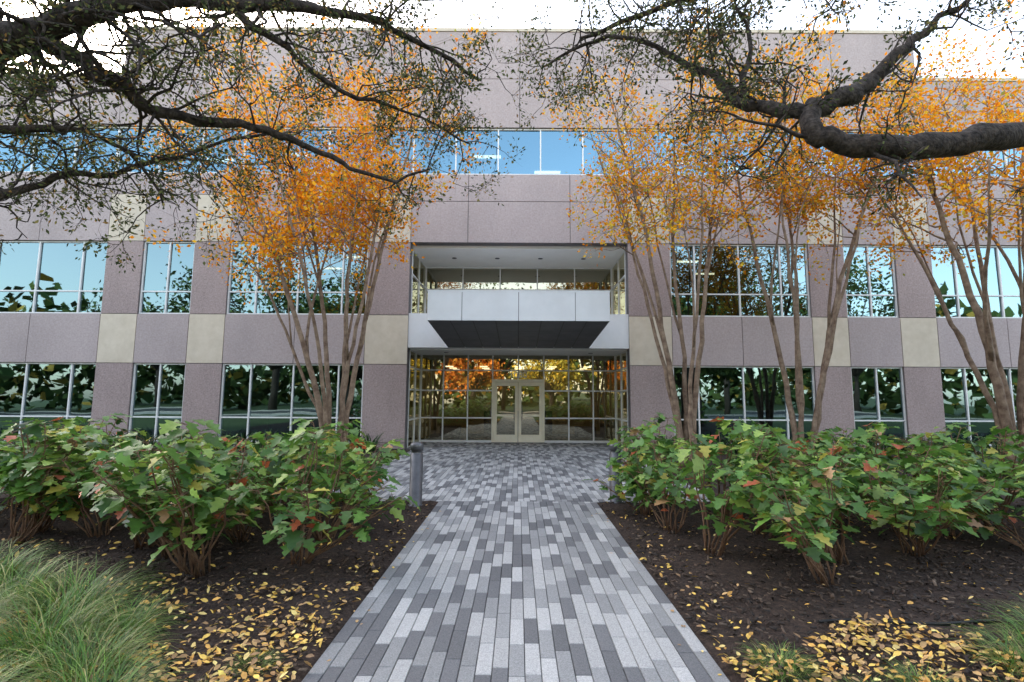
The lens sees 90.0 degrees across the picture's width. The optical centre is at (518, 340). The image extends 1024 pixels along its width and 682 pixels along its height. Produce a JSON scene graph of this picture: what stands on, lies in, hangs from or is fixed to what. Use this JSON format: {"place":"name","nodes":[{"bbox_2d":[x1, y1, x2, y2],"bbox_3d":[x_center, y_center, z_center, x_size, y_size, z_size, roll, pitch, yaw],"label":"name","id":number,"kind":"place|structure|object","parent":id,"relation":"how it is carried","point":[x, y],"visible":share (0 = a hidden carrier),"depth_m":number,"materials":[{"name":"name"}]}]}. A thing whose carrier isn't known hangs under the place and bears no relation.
{"place":"outdoors","nodes":[
{"label":"outdoors","id":0,"kind":"place"},
{"bbox_2d":[0,0,1023,77],"label":"sky","id":1,"kind":"structure","parent":0,"point":[564,13],"materials":[{"name":"white"}]},
{"bbox_2d":[302,442,729,681],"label":"paved path","id":2,"kind":"structure","parent":0,"point":[516,562],"depth_m":4.47,"materials":[{"name":"stone"}]},
{"bbox_2d":[327,513,721,674],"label":"fallen leaves","id":3,"kind":"object","parent":2,"relation":"on","point":[592,515],"visible":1,"depth_m":4.05,"materials":[{"name":"yellow plant"}]},
{"label":"ground","id":4,"kind":"structure","parent":0,"visible":0},
{"bbox_2d":[0,448,410,500],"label":"mulch bed","id":5,"kind":"object","parent":4,"relation":"on","point":[364,452],"visible":0.01,"depth_m":14.60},
{"bbox_2d":[129,0,496,441],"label":"crepe myrtle tree","id":6,"kind":"object","parent":5,"relation":"on","point":[304,195],"visible":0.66,"depth_m":12.32,"materials":[{"name":"orange plant"}]},
{"bbox_2d":[0,498,437,681],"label":"mulch bed","id":7,"kind":"object","parent":4,"relation":"on","point":[345,615],"visible":0.3,"depth_m":4.72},
{"bbox_2d":[0,444,20,461],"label":"hydrangea shrub","id":8,"kind":"object","parent":7,"relation":"on","point":[10,449],"visible":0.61,"depth_m":6.70,"materials":[{"name":"green plant"}]},
{"bbox_2d":[0,451,21,513],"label":"hydrangea shrub","id":9,"kind":"object","parent":7,"relation":"on","point":[6,485],"visible":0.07,"depth_m":6.92,"materials":[{"name":"green plant"}]},
{"bbox_2d":[0,436,21,486],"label":"hydrangea shrub","id":10,"kind":"object","parent":7,"relation":"on","point":[4,442],"visible":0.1,"depth_m":8.32,"materials":[{"name":"green plant"}]},
{"bbox_2d":[0,537,24,560],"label":"ornamental grass","id":11,"kind":"object","parent":7,"relation":"on","point":[8,549],"depth_m":5.00,"materials":[{"name":"green plant"}]},
{"bbox_2d":[0,642,28,681],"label":"ornamental grass","id":12,"kind":"object","parent":7,"relation":"on","point":[2,667],"depth_m":2.94,"materials":[{"name":"green plant"}]},
{"bbox_2d":[0,575,58,647],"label":"ornamental grass","id":13,"kind":"object","parent":7,"relation":"on","point":[4,603],"depth_m":3.59,"materials":[{"name":"green plant"}]},
{"bbox_2d":[0,642,65,681],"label":"ornamental grass","id":14,"kind":"object","parent":7,"relation":"on","point":[2,669],"depth_m":2.72,"materials":[{"name":"green plant"}]},
{"bbox_2d":[0,538,71,594],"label":"ornamental grass","id":15,"kind":"object","parent":7,"relation":"on","point":[15,563],"depth_m":4.67,"materials":[{"name":"green plant"}]},
{"bbox_2d":[0,420,113,545],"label":"hydrangea shrub","id":16,"kind":"object","parent":7,"relation":"on","point":[15,486],"visible":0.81,"depth_m":5.79,"materials":[{"name":"green plant"}]},
{"bbox_2d":[0,548,115,622],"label":"ornamental grass","id":17,"kind":"object","parent":7,"relation":"on","point":[31,577],"depth_m":4.22,"materials":[{"name":"green plant"}]},
{"bbox_2d":[2,417,120,533],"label":"hydrangea shrub","id":18,"kind":"object","parent":7,"relation":"on","point":[39,515],"visible":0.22,"depth_m":6.27,"materials":[{"name":"green plant"}]},
{"bbox_2d":[0,416,125,507],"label":"hydrangea shrub","id":19,"kind":"object","parent":7,"relation":"on","point":[67,423],"visible":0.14,"depth_m":7.91,"materials":[{"name":"green plant"}]},
{"bbox_2d":[0,413,132,511],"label":"hydrangea shrub","id":20,"kind":"object","parent":7,"relation":"on","point":[90,429],"visible":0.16,"depth_m":7.70,"materials":[{"name":"green plant"}]},
{"bbox_2d":[0,580,157,679],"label":"ornamental grass","id":21,"kind":"object","parent":7,"relation":"on","point":[17,638],"depth_m":3.37,"materials":[{"name":"green plant"}]},
{"bbox_2d":[0,554,177,646],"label":"ornamental grass","id":22,"kind":"object","parent":7,"relation":"on","point":[76,592],"depth_m":3.90,"materials":[{"name":"green plant"}]},
{"bbox_2d":[6,443,171,537],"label":"hydrangea shrub","id":23,"kind":"object","parent":7,"relation":"on","point":[51,498],"visible":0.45,"depth_m":5.90,"materials":[{"name":"green plant"}]},
{"bbox_2d":[0,602,187,681],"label":"ornamental grass","id":24,"kind":"object","parent":7,"relation":"on","point":[80,646],"depth_m":3.08,"materials":[{"name":"green plant"}]},
{"bbox_2d":[20,639,197,681],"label":"ornamental grass","id":25,"kind":"object","parent":7,"relation":"on","point":[119,677],"depth_m":2.82,"materials":[{"name":"green plant"}]},
{"bbox_2d":[45,585,194,652],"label":"ornamental grass","id":26,"kind":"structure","parent":7,"relation":"on","point":[130,618],"depth_m":3.61,"materials":[{"name":"green plant"}]},
{"bbox_2d":[76,426,175,504],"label":"hydrangea shrub","id":27,"kind":"object","parent":7,"relation":"on","point":[143,433],"visible":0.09,"depth_m":7.11,"materials":[{"name":"green plant"}]},
{"bbox_2d":[86,449,222,549],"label":"hydrangea shrub","id":28,"kind":"object","parent":7,"relation":"on","point":[98,455],"visible":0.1,"depth_m":5.42,"materials":[{"name":"green plant"}]},
{"bbox_2d":[78,450,247,558],"bbox_3d":[-3.514,1.667,5.118,1.358,1.182,1.732,5,-8,-36],"label":"hydrangea shrub","id":29,"kind":"object","parent":7,"relation":"on","point":[220,470],"visible":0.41,"depth_m":5.00,"materials":[{"name":"green plant"}]},
{"bbox_2d":[72,419,269,579],"bbox_3d":[-3.299,1.487,4.907,1.781,1.504,1.616,-1,-6,9],"label":"hydrangea shrub","id":30,"kind":"object","parent":7,"relation":"on","point":[131,486],"visible":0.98,"depth_m":4.64,"materials":[{"name":"green plant"}]},
{"bbox_2d":[137,429,231,521],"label":"hydrangea shrub","id":31,"kind":"object","parent":7,"relation":"on","point":[187,434],"visible":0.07,"depth_m":6.44,"materials":[{"name":"green plant"}]},
{"bbox_2d":[159,434,238,468],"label":"hydrangea shrub","id":32,"kind":"object","parent":7,"relation":"on","point":[194,438],"visible":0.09,"depth_m":8.50,"materials":[{"name":"green plant"}]},
{"bbox_2d":[149,437,285,542],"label":"hydrangea shrub","id":33,"kind":"object","parent":7,"relation":"on","point":[244,508],"visible":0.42,"depth_m":5.82,"materials":[{"name":"green plant"}]},
{"bbox_2d":[222,647,282,679],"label":"fallen leaves","id":34,"kind":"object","parent":7,"relation":"on","point":[259,657],"depth_m":3.17,"materials":[{"name":"green plant"}]},
{"bbox_2d":[213,434,301,512],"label":"hydrangea shrub","id":35,"kind":"object","parent":7,"relation":"on","point":[267,445],"visible":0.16,"depth_m":7.35,"materials":[{"name":"green plant"}]},
{"bbox_2d":[218,431,305,484],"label":"hydrangea shrub","id":36,"kind":"object","parent":7,"relation":"on","point":[243,443],"visible":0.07,"depth_m":7.82,"materials":[{"name":"green plant"}]},
{"bbox_2d":[0,0,533,273],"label":"live oak tree","id":37,"kind":"object","parent":7,"relation":"on","point":[47,30],"visible":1,"depth_m":5.61,"materials":[{"name":"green plant"}]},
{"bbox_2d":[233,447,343,519],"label":"hydrangea shrub","id":38,"kind":"object","parent":7,"relation":"on","point":[268,452],"visible":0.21,"depth_m":6.68,"materials":[{"name":"green plant"}]},
{"bbox_2d":[260,433,347,502],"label":"hydrangea shrub","id":39,"kind":"object","parent":7,"relation":"on","point":[302,438],"visible":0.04,"depth_m":7.90,"materials":[{"name":"green plant"}]},
{"bbox_2d":[235,418,409,540],"bbox_3d":[-2.259,1.677,6.351,1.590,1.452,1.752,-1,-6,12],"label":"hydrangea shrub","id":40,"kind":"object","parent":7,"relation":"on","point":[387,455],"visible":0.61,"depth_m":6.06,"materials":[{"name":"green plant"}]},
{"bbox_2d":[227,427,420,565],"bbox_3d":[-1.810,1.572,5.052,1.709,1.382,1.590,-2,-7,21],"label":"hydrangea shrub","id":41,"kind":"object","parent":7,"relation":"on","point":[292,538],"visible":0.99,"depth_m":5.09,"materials":[{"name":"green plant"}]},
{"bbox_2d":[294,439,392,520],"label":"hydrangea shrub","id":42,"kind":"object","parent":7,"relation":"on","point":[361,461],"visible":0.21,"depth_m":6.88,"materials":[{"name":"green plant"}]},
{"bbox_2d":[308,419,399,497],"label":"hydrangea shrub","id":43,"kind":"object","parent":7,"relation":"on","point":[354,431],"visible":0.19,"depth_m":7.77,"materials":[{"name":"green plant"}]},
{"bbox_2d":[408,442,423,506],"bbox_3d":[-1.611,2.093,8.069,0.240,0.988,0.240,0,-6,0],"label":"bollard","id":44,"kind":"object","parent":7,"relation":"on","point":[416,472],"visible":0.99,"depth_m":8.00,"materials":[{"name":"metal"}]},
{"bbox_2d":[0,26,1023,451],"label":"precast walls","id":45,"kind":"structure","parent":4,"relation":"on","point":[206,338],"depth_m":17.48,"materials":[{"name":"grey concrete"}]},
{"bbox_2d":[0,127,1021,447],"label":"window frames","id":46,"kind":"structure","parent":45,"relation":"attached to","point":[568,391],"depth_m":17.40,"materials":[{"name":"grey metal"}]},
{"bbox_2d":[0,129,1023,445],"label":"window glass","id":47,"kind":"object","parent":46,"relation":"in","point":[48,385],"visible":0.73,"depth_m":17.46,"materials":[{"name":"blue glass"}]},
{"bbox_2d":[491,379,544,442],"bbox_3d":[-0.014,2.640,19.327,2.000,2.380,0.400,0,-6,0],"label":"entrance double door","id":48,"kind":"structure","parent":46,"relation":"in","point":[518,410],"depth_m":19.39,"materials":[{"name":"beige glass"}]},
{"bbox_2d":[511,372,526,377],"bbox_3d":[0.022,1.286,19.506,0.601,0.238,0.024,0,-6,0],"label":"street number","id":49,"kind":"object","parent":46,"relation":"attached to","point":[519,374],"visible":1,"depth_m":19.50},
{"bbox_2d":[408,246,628,355],"bbox_3d":[0.007,-1.349,18.982,7.396,3.635,3.360,0,-6,0],"label":"entrance recess","id":50,"kind":"object","parent":45,"relation":"attached to","point":[612,338],"visible":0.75,"depth_m":18.14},
{"bbox_2d":[427,290,609,347],"bbox_3d":[0.003,-0.539,15.175,4.720,1.109,4.020,0,-6,0],"label":"entrance canopy","id":51,"kind":"object","parent":50,"relation":"attached to","point":[511,319],"visible":1,"depth_m":13.23,"materials":[{"name":"silver metal"}]},
{"bbox_2d":[444,257,592,353],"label":"recessed downlights","id":52,"kind":"object","parent":50,"relation":"in","point":[539,259],"visible":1,"depth_m":19.01,"materials":[{"name":"metal"}]},
{"bbox_2d":[413,245,624,353],"bbox_3d":[0.008,-1.465,23.984,56.800,11.660,12.640,0,-6,0],"label":"interior","id":53,"kind":"object","parent":45,"relation":"attached to","point":[446,245],"depth_m":18.72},
{"bbox_2d":[0,499,1023,681],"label":"fallen leaves","id":54,"kind":"object","parent":4,"relation":"on","point":[955,646],"visible":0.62,"depth_m":3.39,"materials":[{"name":"yellow plant"}]},
{"bbox_2d":[597,501,1023,681],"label":"mulch bed","id":55,"kind":"object","parent":4,"relation":"on","point":[731,569],"visible":0.41,"depth_m":4.59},
{"bbox_2d":[0,495,1023,681],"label":"mulch chips","id":56,"kind":"object","parent":55,"relation":"on","point":[898,595],"visible":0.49,"depth_m":4.50,"materials":[{"name":"brown plant"}]},
{"bbox_2d":[609,442,621,502],"bbox_3d":[1.569,2.131,8.267,0.240,0.988,0.240,0,-6,0],"label":"bollard","id":57,"kind":"object","parent":55,"relation":"on","point":[613,454],"visible":0.42,"depth_m":8.20,"materials":[{"name":"metal"}]},
{"bbox_2d":[582,438,669,515],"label":"hydrangea shrub","id":58,"kind":"object","parent":55,"relation":"on","point":[649,470],"visible":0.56,"depth_m":7.35,"materials":[{"name":"green plant"}]},
{"bbox_2d":[606,412,681,506],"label":"hydrangea shrub","id":59,"kind":"object","parent":55,"relation":"on","point":[648,432],"visible":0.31,"depth_m":7.99,"materials":[{"name":"green plant"}]},
{"bbox_2d":[608,434,737,533],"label":"hydrangea shrub","id":60,"kind":"object","parent":55,"relation":"on","point":[673,497],"visible":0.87,"depth_m":6.48,"materials":[{"name":"green plant"}]},
{"bbox_2d":[667,427,809,555],"bbox_3d":[2.501,1.602,5.301,1.760,1.423,1.366,1,-6,-5],"label":"hydrangea shrub","id":61,"kind":"object","parent":55,"relation":"on","point":[738,502],"visible":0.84,"depth_m":5.33,"materials":[{"name":"green plant"}]},
{"bbox_2d":[681,416,814,515],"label":"hydrangea shrub","id":62,"kind":"object","parent":55,"relation":"on","point":[725,430],"visible":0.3,"depth_m":7.32,"materials":[{"name":"green plant"}]},
{"bbox_2d":[486,0,1023,224],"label":"live oak tree","id":63,"kind":"object","parent":55,"relation":"on","point":[893,149],"visible":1,"depth_m":5.77,"materials":[{"name":"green plant"}]},
{"bbox_2d":[731,425,827,499],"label":"hydrangea shrub","id":64,"kind":"object","parent":55,"relation":"on","point":[768,431],"visible":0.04,"depth_m":7.92,"materials":[{"name":"green plant"}]},
{"bbox_2d":[729,639,830,681],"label":"ornamental grass","id":65,"kind":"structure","parent":55,"relation":"on","point":[777,663],"depth_m":3.18,"materials":[{"name":"green plant"}]},
{"bbox_2d":[732,458,856,587],"bbox_3d":[2.393,1.680,4.750,1.504,1.134,1.167,5,-8,-36],"label":"hydrangea shrub","id":66,"kind":"object","parent":55,"relation":"on","point":[787,513],"visible":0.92,"depth_m":4.65,"materials":[{"name":"green plant"}]},
{"bbox_2d":[717,423,876,537],"bbox_3d":[3.457,1.727,6.264,1.778,1.394,1.654,-1,-7,16],"label":"hydrangea shrub","id":67,"kind":"object","parent":55,"relation":"on","point":[744,428],"visible":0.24,"depth_m":6.58,"materials":[{"name":"green plant"}]},
{"bbox_2d":[763,435,876,564],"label":"hydrangea shrub","id":68,"kind":"object","parent":55,"relation":"on","point":[801,458],"visible":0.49,"depth_m":5.22,"materials":[{"name":"green plant"}]},
{"bbox_2d":[754,432,903,500],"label":"hydrangea shrub","id":69,"kind":"object","parent":55,"relation":"on","point":[839,450],"visible":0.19,"depth_m":6.57,"materials":[{"name":"green plant"}]},
{"bbox_2d":[760,437,902,528],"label":"hydrangea shrub","id":70,"kind":"object","parent":55,"relation":"on","point":[894,469],"visible":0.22,"depth_m":6.52,"materials":[{"name":"green plant"}]},
{"bbox_2d":[816,668,889,681],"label":"ornamental grass","id":71,"kind":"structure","parent":55,"relation":"on","point":[854,677],"depth_m":2.93,"materials":[{"name":"green plant"}]},
{"bbox_2d":[810,422,907,501],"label":"hydrangea shrub","id":72,"kind":"object","parent":55,"relation":"on","point":[880,426],"visible":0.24,"depth_m":8.32,"materials":[{"name":"green plant"}]},
{"bbox_2d":[818,427,965,514],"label":"hydrangea shrub","id":73,"kind":"object","parent":55,"relation":"on","point":[861,435],"visible":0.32,"depth_m":6.94,"materials":[{"name":"green plant"}]},
{"bbox_2d":[872,656,965,681],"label":"ornamental grass","id":74,"kind":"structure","parent":55,"relation":"on","point":[908,675],"depth_m":3.04,"materials":[{"name":"green plant"}]},
{"bbox_2d":[818,618,1023,625],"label":"irrigation hose","id":75,"kind":"object","parent":55,"relation":"on","point":[912,623],"visible":0.78,"depth_m":3.82,"materials":[{"name":"black plastic"}]},
{"bbox_2d":[843,445,1011,556],"bbox_3d":[4.203,1.721,5.363,1.412,1.206,1.556,-3,-7,25],"label":"hydrangea shrub","id":76,"kind":"object","parent":55,"relation":"on","point":[949,512],"visible":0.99,"depth_m":5.36,"materials":[{"name":"green plant"}]},
{"bbox_2d":[879,422,978,508],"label":"hydrangea shrub","id":77,"kind":"object","parent":55,"relation":"on","point":[940,436],"visible":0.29,"depth_m":7.86,"materials":[{"name":"green plant"}]},
{"bbox_2d":[865,451,1021,539],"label":"hydrangea shrub","id":78,"kind":"object","parent":55,"relation":"on","point":[985,502],"visible":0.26,"depth_m":6.12,"materials":[{"name":"green plant"}]},
{"bbox_2d":[896,425,1023,530],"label":"hydrangea shrub","id":79,"kind":"object","parent":55,"relation":"on","point":[1004,432],"visible":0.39,"depth_m":6.56,"materials":[{"name":"green plant"}]},
{"bbox_2d":[916,463,1023,551],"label":"hydrangea shrub","id":80,"kind":"object","parent":55,"relation":"on","point":[995,518],"visible":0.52,"depth_m":5.74,"materials":[{"name":"green plant"}]},
{"bbox_2d":[938,616,1023,679],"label":"ornamental grass","id":81,"kind":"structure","parent":55,"relation":"on","point":[1012,644],"depth_m":3.27,"materials":[{"name":"green plant"}]},
{"bbox_2d":[944,430,1023,507],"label":"hydrangea shrub","id":82,"kind":"object","parent":55,"relation":"on","point":[981,445],"visible":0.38,"depth_m":8.16,"materials":[{"name":"green plant"}]},
{"bbox_2d":[969,598,1023,650],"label":"ornamental grass","id":83,"kind":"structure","parent":55,"relation":"on","point":[1017,622],"depth_m":3.56,"materials":[{"name":"green plant"}]},
{"bbox_2d":[990,591,1023,636],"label":"ornamental grass","id":84,"kind":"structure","parent":55,"relation":"on","point":[1013,606],"depth_m":3.81,"materials":[{"name":"green plant"}]},
{"bbox_2d":[1001,434,1023,491],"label":"hydrangea shrub","id":85,"kind":"object","parent":55,"relation":"on","point":[1014,437],"visible":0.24,"depth_m":6.93,"materials":[{"name":"green plant"}]},
{"bbox_2d":[1005,447,1023,480],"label":"hydrangea shrub","id":86,"kind":"object","parent":55,"relation":"on","point":[1020,453],"visible":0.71,"depth_m":6.18,"materials":[{"name":"green plant"}]},
{"bbox_2d":[623,450,1023,504],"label":"mulch bed","id":87,"kind":"object","parent":4,"relation":"on","point":[1015,502],"visible":0.05,"depth_m":10.18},
{"bbox_2d":[0,429,1004,454],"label":"strap leaf border","id":88,"kind":"object","parent":87,"relation":"on","point":[725,442],"visible":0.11,"depth_m":15.73,"materials":[{"name":"plant"}]},
{"bbox_2d":[531,0,794,469],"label":"crepe myrtle tree","id":89,"kind":"object","parent":87,"relation":"on","point":[687,431],"visible":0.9,"depth_m":12.44,"materials":[{"name":"orange plant"}]},
{"bbox_2d":[668,0,978,465],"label":"crepe myrtle tree","id":90,"kind":"object","parent":87,"relation":"on","point":[814,203],"visible":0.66,"depth_m":12.42,"materials":[{"name":"orange plant"}]},
{"bbox_2d":[747,0,1023,466],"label":"crepe myrtle tree","id":91,"kind":"object","parent":87,"relation":"on","point":[1002,411],"visible":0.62,"depth_m":11.84,"materials":[{"name":"orange plant"}]}
]}

